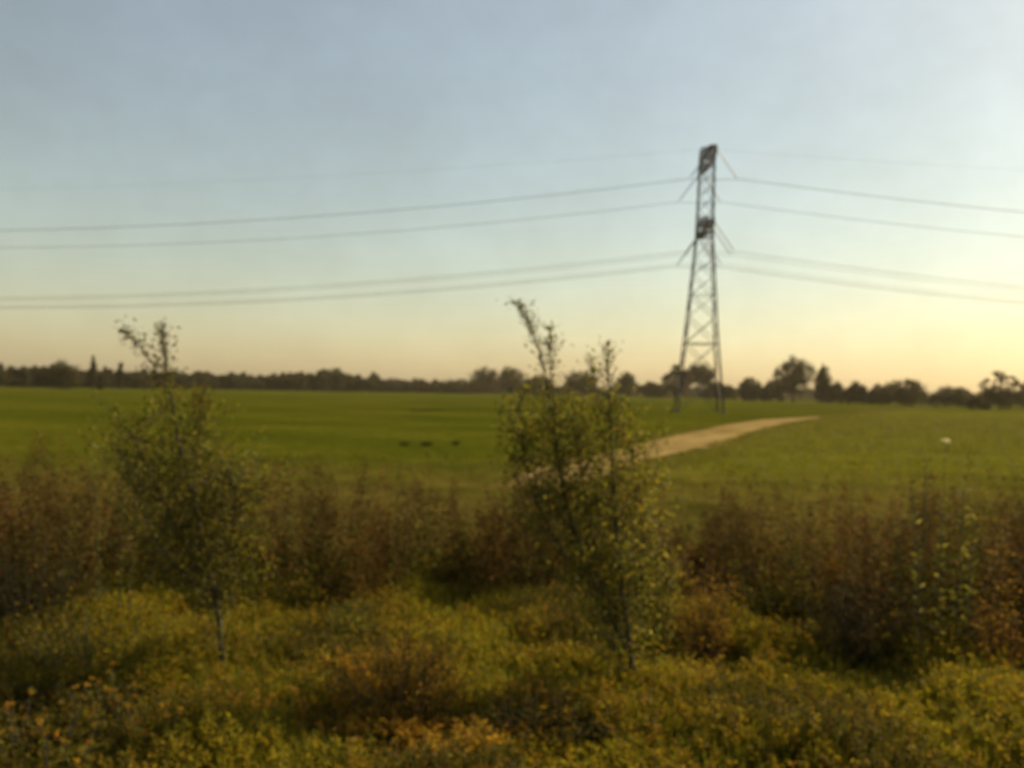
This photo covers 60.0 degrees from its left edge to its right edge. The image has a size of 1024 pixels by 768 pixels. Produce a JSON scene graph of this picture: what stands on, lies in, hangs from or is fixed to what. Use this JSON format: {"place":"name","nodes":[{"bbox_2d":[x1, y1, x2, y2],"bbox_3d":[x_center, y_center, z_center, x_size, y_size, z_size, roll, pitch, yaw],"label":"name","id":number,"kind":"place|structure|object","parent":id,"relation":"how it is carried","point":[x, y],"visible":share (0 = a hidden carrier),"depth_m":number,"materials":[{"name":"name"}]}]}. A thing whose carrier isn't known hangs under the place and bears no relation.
{"place":"outdoors","nodes":[
{"label":"outdoors","id":0,"kind":"place"},
{"bbox_2d":[0,385,1023,767],"bbox_3d":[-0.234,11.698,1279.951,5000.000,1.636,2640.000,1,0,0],"label":"ground","id":1,"kind":"structure","parent":0,"point":[330,425],"depth_m":55.98,"materials":[{"name":"green plant"}]},
{"bbox_2d":[0,367,13,386],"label":"tree","id":2,"kind":"object","parent":1,"relation":"on","point":[4,380],"visible":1,"depth_m":466.87,"materials":[{"name":"green plant"}]},
{"bbox_2d":[0,687,36,751],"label":"flowering weed","id":3,"kind":"object","parent":1,"relation":"on","point":[30,691],"visible":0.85,"depth_m":8.93,"materials":[{"name":"green plant"}]},
{"bbox_2d":[9,364,34,386],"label":"tree","id":4,"kind":"object","parent":1,"relation":"on","point":[22,378],"visible":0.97,"depth_m":477.55,"materials":[{"name":"green plant"}]},
{"bbox_2d":[0,713,44,766],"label":"flowering weed","id":5,"kind":"object","parent":1,"relation":"on","point":[41,717],"visible":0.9,"depth_m":8.45,"materials":[{"name":"green plant"}]},
{"bbox_2d":[23,367,40,386],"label":"tree","id":6,"kind":"object","parent":1,"relation":"on","point":[33,374],"visible":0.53,"depth_m":497.51,"materials":[{"name":"green plant"}]},
{"bbox_2d":[30,369,52,386],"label":"tree","id":7,"kind":"object","parent":1,"relation":"on","point":[39,373],"visible":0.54,"depth_m":499.10,"materials":[{"name":"green plant"}]},
{"bbox_2d":[35,712,54,767],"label":"flowering weed","id":8,"kind":"object","parent":1,"relation":"on","point":[45,753],"visible":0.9,"depth_m":8.44,"materials":[{"name":"green plant"}]},
{"bbox_2d":[0,523,114,625],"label":"dark bush","id":9,"kind":"object","parent":1,"relation":"on","point":[26,594],"visible":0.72,"depth_m":13.32,"materials":[{"name":"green plant"}]},
{"bbox_2d":[42,358,84,388],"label":"broad tree","id":10,"kind":"object","parent":1,"relation":"on","point":[62,375],"visible":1,"depth_m":425.32,"materials":[{"name":"green plant"}]},
{"bbox_2d":[61,681,90,750],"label":"flowering weed","id":11,"kind":"object","parent":1,"relation":"on","point":[70,732],"visible":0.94,"depth_m":9.12,"materials":[{"name":"green plant"}]},
{"bbox_2d":[54,721,99,767],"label":"flowering weed","id":12,"kind":"object","parent":1,"relation":"on","point":[64,740],"visible":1,"depth_m":8.21,"materials":[{"name":"green plant"}]},
{"bbox_2d":[70,371,84,387],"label":"tree","id":13,"kind":"object","parent":1,"relation":"on","point":[79,384],"visible":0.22,"depth_m":517.50,"materials":[{"name":"green plant"}]},
{"bbox_2d":[0,668,163,733],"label":"dark bush","id":14,"kind":"object","parent":1,"relation":"on","point":[62,695],"visible":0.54,"depth_m":10.02,"materials":[{"name":"green plant"}]},
{"bbox_2d":[2,594,171,686],"bbox_3d":[-5.430,3.280,11.333,2.181,1.195,1.590,1,0,0],"label":"green bush","id":15,"kind":"object","parent":1,"relation":"on","point":[87,653],"visible":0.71,"depth_m":11.17,"materials":[{"name":"green plant"}]},
{"bbox_2d":[89,355,97,388],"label":"narrow tree","id":16,"kind":"object","parent":1,"relation":"on","point":[93,372],"visible":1,"depth_m":463.24,"materials":[{"name":"green plant"}]},
{"bbox_2d":[86,371,110,387],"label":"tree","id":17,"kind":"object","parent":1,"relation":"on","point":[102,381],"visible":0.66,"depth_m":531.77,"materials":[{"name":"green plant"}]},
{"bbox_2d":[88,676,114,741],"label":"flowering weed","id":18,"kind":"object","parent":1,"relation":"on","point":[111,690],"visible":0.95,"depth_m":9.31,"materials":[{"name":"green plant"}]},
{"bbox_2d":[101,368,113,387],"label":"tree","id":19,"kind":"object","parent":1,"relation":"on","point":[109,372],"visible":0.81,"depth_m":538.55,"materials":[{"name":"green plant"}]},
{"bbox_2d":[91,443,140,630],"bbox_3d":[-5.846,2.329,13.133,0.816,2.906,0.264,1,0,0],"label":"tall weed","id":20,"kind":"object","parent":1,"relation":"on","point":[119,600],"visible":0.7,"depth_m":13.14,"materials":[{"name":"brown plant"}]},
{"bbox_2d":[116,362,125,388],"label":"narrow tree","id":21,"kind":"object","parent":1,"relation":"on","point":[120,375],"visible":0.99,"depth_m":489.42,"materials":[{"name":"green plant"}]},
{"bbox_2d":[104,660,139,716],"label":"flowering weed","id":22,"kind":"object","parent":1,"relation":"on","point":[111,679],"visible":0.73,"depth_m":9.89,"materials":[{"name":"green plant"}]},
{"bbox_2d":[106,692,138,740],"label":"flowering weed","id":23,"kind":"object","parent":1,"relation":"on","point":[117,698],"visible":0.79,"depth_m":9.01,"materials":[{"name":"green plant"}]},
{"bbox_2d":[114,373,134,387],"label":"tree","id":24,"kind":"object","parent":1,"relation":"on","point":[129,380],"visible":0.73,"depth_m":549.07,"materials":[{"name":"green plant"}]},
{"bbox_2d":[127,371,149,388],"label":"tree","id":25,"kind":"object","parent":1,"relation":"on","point":[140,381],"visible":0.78,"depth_m":555.77,"materials":[{"name":"green plant"}]},
{"bbox_2d":[122,701,170,753],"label":"flowering weed","id":26,"kind":"object","parent":1,"relation":"on","point":[125,704],"visible":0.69,"depth_m":8.68,"materials":[{"name":"green plant"}]},
{"bbox_2d":[140,371,156,386],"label":"tree","id":27,"kind":"object","parent":1,"relation":"on","point":[148,376],"visible":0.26,"depth_m":572.05,"materials":[{"name":"green plant"}]},
{"bbox_2d":[133,706,184,756],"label":"flowering weed","id":28,"kind":"object","parent":1,"relation":"on","point":[140,730],"visible":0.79,"depth_m":8.51,"materials":[{"name":"green plant"}]},
{"bbox_2d":[151,371,167,388],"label":"tree","id":29,"kind":"object","parent":1,"relation":"on","point":[155,385],"visible":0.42,"depth_m":580.83,"materials":[{"name":"green plant"}]},
{"bbox_2d":[162,370,183,388],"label":"tree","id":30,"kind":"object","parent":1,"relation":"on","point":[178,381],"visible":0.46,"depth_m":593.65,"materials":[{"name":"green plant"}]},
{"bbox_2d":[160,681,188,721],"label":"flowering weed","id":31,"kind":"object","parent":1,"relation":"on","point":[183,692],"visible":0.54,"depth_m":9.15,"materials":[{"name":"green plant"}]},
{"bbox_2d":[64,315,307,667],"bbox_3d":[-4.277,1.462,11.471,3.194,4.699,2.096,1,0,17],"label":"young tree","id":32,"kind":"object","parent":1,"relation":"on","point":[192,540],"visible":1,"depth_m":11.32,"materials":[{"name":"green plant"}]},
{"bbox_2d":[180,375,196,388],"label":"tree","id":33,"kind":"object","parent":1,"relation":"on","point":[188,379],"visible":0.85,"depth_m":595.18,"materials":[{"name":"green plant"}]},
{"bbox_2d":[191,374,211,388],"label":"tree","id":34,"kind":"object","parent":1,"relation":"on","point":[199,379],"visible":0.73,"depth_m":608.09,"materials":[{"name":"green plant"}]},
{"bbox_2d":[210,375,222,388],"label":"tree","id":35,"kind":"object","parent":1,"relation":"on","point":[214,379],"visible":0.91,"depth_m":615.56,"materials":[{"name":"green plant"}]},
{"bbox_2d":[220,373,239,389],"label":"tree","id":36,"kind":"object","parent":1,"relation":"on","point":[234,384],"visible":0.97,"depth_m":625.24,"materials":[{"name":"green plant"}]},
{"bbox_2d":[235,376,251,389],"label":"tree","id":37,"kind":"object","parent":1,"relation":"on","point":[242,381],"visible":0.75,"depth_m":641.96,"materials":[{"name":"green plant"}]},
{"bbox_2d":[243,375,257,389],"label":"tree","id":38,"kind":"object","parent":1,"relation":"on","point":[250,382],"visible":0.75,"depth_m":646.44,"materials":[{"name":"green plant"}]},
{"bbox_2d":[251,378,270,389],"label":"tree","id":39,"kind":"object","parent":1,"relation":"on","point":[260,382],"visible":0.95,"depth_m":648.90,"materials":[{"name":"green plant"}]},
{"bbox_2d":[257,374,275,389],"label":"tree","id":40,"kind":"object","parent":1,"relation":"on","point":[270,378],"visible":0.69,"depth_m":654.98,"materials":[{"name":"green plant"}]},
{"bbox_2d":[269,375,282,389],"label":"tree","id":41,"kind":"object","parent":1,"relation":"on","point":[277,377],"visible":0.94,"depth_m":654.08,"materials":[{"name":"green plant"}]},
{"bbox_2d":[275,375,298,390],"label":"tree","id":42,"kind":"object","parent":1,"relation":"on","point":[288,382],"visible":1,"depth_m":652.88,"materials":[{"name":"green plant"}]},
{"bbox_2d":[286,372,304,390],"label":"tree","id":43,"kind":"object","parent":1,"relation":"on","point":[293,376],"visible":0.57,"depth_m":661.27,"materials":[{"name":"green plant"}]},
{"bbox_2d":[292,373,308,390],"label":"tree","id":44,"kind":"object","parent":1,"relation":"on","point":[301,386],"visible":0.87,"depth_m":662.43,"materials":[{"name":"green plant"}]},
{"bbox_2d":[308,370,331,390],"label":"tree","id":45,"kind":"object","parent":1,"relation":"on","point":[320,381],"visible":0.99,"depth_m":672.42,"materials":[{"name":"green plant"}]},
{"bbox_2d":[327,372,346,390],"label":"tree","id":46,"kind":"object","parent":1,"relation":"on","point":[338,383],"visible":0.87,"depth_m":682.78,"materials":[{"name":"green plant"}]},
{"bbox_2d":[312,595,378,644],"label":"green bush","id":47,"kind":"object","parent":1,"relation":"on","point":[339,625],"visible":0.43,"depth_m":12.54,"materials":[{"name":"green plant"}]},
{"bbox_2d":[350,377,373,391],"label":"tree","id":48,"kind":"object","parent":1,"relation":"on","point":[363,384],"visible":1,"depth_m":692.44,"materials":[{"name":"green plant"}]},
{"bbox_2d":[367,379,381,391],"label":"tree","id":49,"kind":"object","parent":1,"relation":"on","point":[377,385],"visible":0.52,"depth_m":706.74,"materials":[{"name":"green plant"}]},
{"bbox_2d":[380,383,396,391],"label":"tree","id":50,"kind":"object","parent":1,"relation":"on","point":[387,387],"visible":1,"depth_m":711.30,"materials":[{"name":"green plant"}]},
{"bbox_2d":[315,601,490,720],"bbox_3d":[-1.188,3.096,9.905,1.926,1.268,1.408,1,0,0],"label":"rust bush","id":51,"kind":"object","parent":1,"relation":"on","point":[429,677],"visible":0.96,"depth_m":9.78,"materials":[{"name":"brown plant"}]},
{"bbox_2d":[396,381,411,391],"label":"tree","id":52,"kind":"object","parent":1,"relation":"on","point":[400,387],"visible":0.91,"depth_m":718.62,"materials":[{"name":"green plant"}]},
{"bbox_2d":[418,382,436,392],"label":"tree","id":53,"kind":"object","parent":1,"relation":"on","point":[428,387],"visible":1,"depth_m":727.68,"materials":[{"name":"green plant"}]},
{"bbox_2d":[434,381,450,392],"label":"tree","id":54,"kind":"object","parent":1,"relation":"on","point":[442,386],"visible":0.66,"depth_m":740.85,"materials":[{"name":"green plant"}]},
{"bbox_2d":[445,381,464,392],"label":"tree","id":55,"kind":"object","parent":1,"relation":"on","point":[455,387],"visible":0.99,"depth_m":737.00,"materials":[{"name":"green plant"}]},
{"bbox_2d":[461,382,478,393],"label":"tree","id":56,"kind":"object","parent":1,"relation":"on","point":[467,388],"visible":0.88,"depth_m":747.38,"materials":[{"name":"green plant"}]},
{"bbox_2d":[472,381,483,393],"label":"tree","id":57,"kind":"object","parent":1,"relation":"on","point":[479,386],"visible":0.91,"depth_m":754.32,"materials":[{"name":"green plant"}]},
{"bbox_2d":[478,381,492,393],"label":"tree","id":58,"kind":"object","parent":1,"relation":"on","point":[488,389],"visible":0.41,"depth_m":779.64,"materials":[{"name":"green plant"}]},
{"bbox_2d":[467,365,505,393],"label":"dark tree","id":59,"kind":"object","parent":1,"relation":"on","point":[492,381],"visible":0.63,"depth_m":799.46,"materials":[{"name":"green plant"}]},
{"bbox_2d":[497,364,524,393],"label":"dark tree","id":60,"kind":"object","parent":1,"relation":"on","point":[509,380],"visible":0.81,"depth_m":828.96,"materials":[{"name":"green plant"}]},
{"bbox_2d":[0,536,1023,767],"bbox_3d":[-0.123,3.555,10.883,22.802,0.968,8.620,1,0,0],"label":"undergrowth","id":61,"kind":"object","parent":1,"relation":"on","point":[718,704],"visible":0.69,"depth_m":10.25,"materials":[{"name":"green plant"}]},
{"bbox_2d":[0,427,1023,657],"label":"weed thicket","id":62,"kind":"object","parent":1,"relation":"on","point":[13,539],"visible":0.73,"depth_m":15.72,"materials":[{"name":"green plant"}]},
{"bbox_2d":[1,579,1023,767],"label":"wildflowers","id":63,"kind":"object","parent":1,"relation":"on","point":[395,625],"visible":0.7,"depth_m":10.26,"materials":[{"name":"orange plant"}]},
{"bbox_2d":[520,374,551,394],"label":"dark tree","id":64,"kind":"object","parent":1,"relation":"on","point":[535,382],"visible":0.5,"depth_m":770.59,"materials":[{"name":"green plant"}]},
{"bbox_2d":[469,680,627,749],"bbox_3d":[0.432,3.509,9.508,1.523,0.725,1.324,1,0,-36],"label":"dark bush","id":65,"kind":"object","parent":1,"relation":"on","point":[563,725],"visible":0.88,"depth_m":9.45,"materials":[{"name":"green plant"}]},
{"bbox_2d":[562,369,599,395],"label":"dark tree","id":66,"kind":"object","parent":1,"relation":"on","point":[580,383],"visible":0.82,"depth_m":771.12,"materials":[{"name":"green plant"}]},
{"bbox_2d":[482,295,701,687],"bbox_3d":[0.990,1.371,11.024,2.759,5.064,1.904,1,0,0],"label":"young tree","id":67,"kind":"object","parent":1,"relation":"on","point":[592,559],"visible":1,"depth_m":10.95,"materials":[{"name":"green plant"}]},
{"bbox_2d":[616,371,637,396],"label":"broad tree","id":68,"kind":"object","parent":1,"relation":"on","point":[625,382],"visible":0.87,"depth_m":730.58,"materials":[{"name":"green plant"}]},
{"bbox_2d":[634,380,668,397],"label":"dark tree","id":69,"kind":"object","parent":1,"relation":"on","point":[649,389],"visible":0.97,"depth_m":687.30,"materials":[{"name":"green plant"}]},
{"bbox_2d":[628,515,685,654],"bbox_3d":[2.058,2.916,12.854,1.023,2.072,0.826,1,0,0],"label":"green bush","id":70,"kind":"object","parent":1,"relation":"on","point":[662,634],"visible":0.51,"depth_m":12.86,"materials":[{"name":"green plant"}]},
{"bbox_2d":[660,362,693,397],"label":"broad tree","id":71,"kind":"object","parent":1,"relation":"on","point":[670,386],"visible":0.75,"depth_m":646.84,"materials":[{"name":"green plant"}]},
{"bbox_2d":[685,362,714,397],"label":"broad tree","id":72,"kind":"object","parent":1,"relation":"on","point":[704,375],"visible":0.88,"depth_m":707.32,"materials":[{"name":"green plant"}]},
{"bbox_2d":[671,144,736,412],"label":"pylon","id":73,"kind":"object","parent":1,"relation":"on","point":[708,224],"visible":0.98,"depth_m":180.73,"materials":[{"name":"metal"}]},
{"bbox_2d":[0,179,1019,230],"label":"power line","id":74,"kind":"object","parent":73,"relation":"hanging from","point":[520,198],"visible":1,"depth_m":174.86,"materials":[{"name":"metal"}]},
{"bbox_2d":[0,255,1020,300],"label":"power line","id":75,"kind":"object","parent":73,"relation":"hanging from","point":[532,271],"visible":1,"depth_m":178.83,"materials":[{"name":"metal"}]},
{"bbox_2d":[0,202,1021,247],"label":"power line","id":76,"kind":"object","parent":73,"relation":"hanging from","point":[492,222],"visible":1,"depth_m":196.71,"materials":[{"name":"metal"}]},
{"bbox_2d":[27,149,1011,188],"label":"power line","id":77,"kind":"object","parent":73,"relation":"hanging from","point":[508,164],"visible":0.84,"depth_m":186.13,"materials":[{"name":"metal"}]},
{"bbox_2d":[30,251,1019,297],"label":"power line","id":78,"kind":"object","parent":73,"relation":"hanging from","point":[520,269],"visible":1,"depth_m":174.70,"materials":[{"name":"metal"}]},
{"bbox_2d":[66,267,1021,307],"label":"power line","id":79,"kind":"object","parent":73,"relation":"hanging from","point":[539,281],"visible":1,"depth_m":195.77,"materials":[{"name":"metal"}]},
{"bbox_2d":[76,264,1021,305],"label":"power line","id":80,"kind":"object","parent":73,"relation":"hanging from","point":[544,278],"visible":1,"depth_m":191.12,"materials":[{"name":"metal"}]},
{"bbox_2d":[664,561,746,664],"bbox_3d":[2.737,3.237,12.540,1.178,1.510,0.856,1,0,0],"label":"rust bush","id":81,"kind":"object","parent":1,"relation":"on","point":[713,639],"visible":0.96,"depth_m":12.52,"materials":[{"name":"leaf"},{"name":"bark"}]},
{"bbox_2d":[700,380,726,398],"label":"pale tree","id":82,"kind":"object","parent":1,"relation":"on","point":[710,389],"visible":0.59,"depth_m":640.55,"materials":[{"name":"green plant"}]},
{"bbox_2d":[719,384,736,399],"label":"dark tree","id":83,"kind":"object","parent":1,"relation":"on","point":[729,392],"visible":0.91,"depth_m":583.79,"materials":[{"name":"green plant"}]},
{"bbox_2d":[453,379,1012,402],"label":"wood","id":84,"kind":"object","parent":1,"relation":"on","point":[806,395],"visible":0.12,"depth_m":835.29,"materials":[{"name":"green plant"}]},
{"bbox_2d":[736,376,762,400],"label":"dark tree","id":85,"kind":"object","parent":1,"relation":"on","point":[747,390],"visible":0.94,"depth_m":549.53,"materials":[{"name":"green plant"}]},
{"bbox_2d":[756,376,785,400],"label":"pale tree","id":86,"kind":"object","parent":1,"relation":"on","point":[769,392],"visible":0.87,"depth_m":544.42,"materials":[{"name":"green plant"}]},
{"bbox_2d":[770,354,817,401],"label":"broad tree","id":87,"kind":"object","parent":1,"relation":"on","point":[787,381],"visible":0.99,"depth_m":487.89,"materials":[{"name":"green plant"}]},
{"bbox_2d":[813,363,834,402],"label":"narrow tree","id":88,"kind":"object","parent":1,"relation":"on","point":[823,380],"visible":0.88,"depth_m":499.10,"materials":[{"name":"green plant"}]},
{"bbox_2d":[824,380,845,403],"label":"dark tree","id":89,"kind":"object","parent":1,"relation":"on","point":[835,392],"visible":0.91,"depth_m":479.42,"materials":[{"name":"green plant"}]},
{"bbox_2d":[842,379,868,404],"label":"dark tree","id":90,"kind":"object","parent":1,"relation":"on","point":[855,391],"visible":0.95,"depth_m":442.77,"materials":[{"name":"green plant"}]},
{"bbox_2d":[794,545,950,671],"bbox_3d":[5.032,3.120,12.621,2.055,1.715,1.491,1,0,0],"label":"dark bush","id":91,"kind":"object","parent":1,"relation":"on","point":[868,632],"visible":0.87,"depth_m":12.45,"materials":[{"name":"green plant"}]},
{"bbox_2d":[864,382,889,404],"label":"pale tree","id":92,"kind":"object","parent":1,"relation":"on","point":[872,397],"visible":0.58,"depth_m":432.31,"materials":[{"name":"green plant"}]},
{"bbox_2d":[875,377,932,406],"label":"broad tree","id":93,"kind":"object","parent":1,"relation":"on","point":[910,392],"visible":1,"depth_m":394.18,"materials":[{"name":"green plant"}]},
{"bbox_2d":[908,471,929,621],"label":"tall weed","id":94,"kind":"object","parent":1,"relation":"on","point":[923,535],"visible":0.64,"depth_m":13.39,"materials":[{"name":"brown plant"}]},
{"bbox_2d":[936,438,949,601],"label":"tall weed","id":95,"kind":"object","parent":1,"relation":"on","point":[944,475],"visible":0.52,"depth_m":13.59,"materials":[{"name":"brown plant"}]},
{"bbox_2d":[906,480,982,666],"bbox_3d":[5.875,2.680,12.003,1.036,2.764,0.393,1,0,-6],"label":"tall weed","id":96,"kind":"object","parent":1,"relation":"on","point":[939,624],"visible":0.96,"depth_m":11.99,"materials":[{"name":"green plant"}]},
{"bbox_2d":[922,384,976,406],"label":"pale tree","id":97,"kind":"object","parent":1,"relation":"on","point":[948,394],"visible":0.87,"depth_m":392.83,"materials":[{"name":"green plant"}]},
{"bbox_2d":[963,392,993,409],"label":"dark tree","id":98,"kind":"object","parent":1,"relation":"on","point":[982,403],"visible":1,"depth_m":323.84,"materials":[{"name":"green plant"}]},
{"bbox_2d":[957,570,1023,675],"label":"rust bush","id":99,"kind":"object","parent":1,"relation":"on","point":[1008,655],"visible":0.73,"depth_m":11.91,"materials":[{"name":"brown plant"}]},
{"bbox_2d":[974,369,1023,409],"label":"broad tree","id":100,"kind":"object","parent":1,"relation":"on","point":[999,395],"visible":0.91,"depth_m":337.55,"materials":[{"name":"green plant"}]},
{"bbox_2d":[1013,380,1023,408],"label":"dark tree","id":101,"kind":"object","parent":1,"relation":"on","point":[1021,387],"visible":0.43,"depth_m":398.00,"materials":[{"name":"green plant"}]},
{"bbox_2d":[0,0,1023,396],"label":"sky","id":102,"kind":"structure","parent":0,"point":[106,95],"materials":[{"name":"blue"}]},
{"bbox_2d":[504,417,818,490],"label":"dirt track","id":103,"kind":"structure","parent":0,"point":[683,442],"depth_m":71.98,"materials":[{"name":"beige soil"}]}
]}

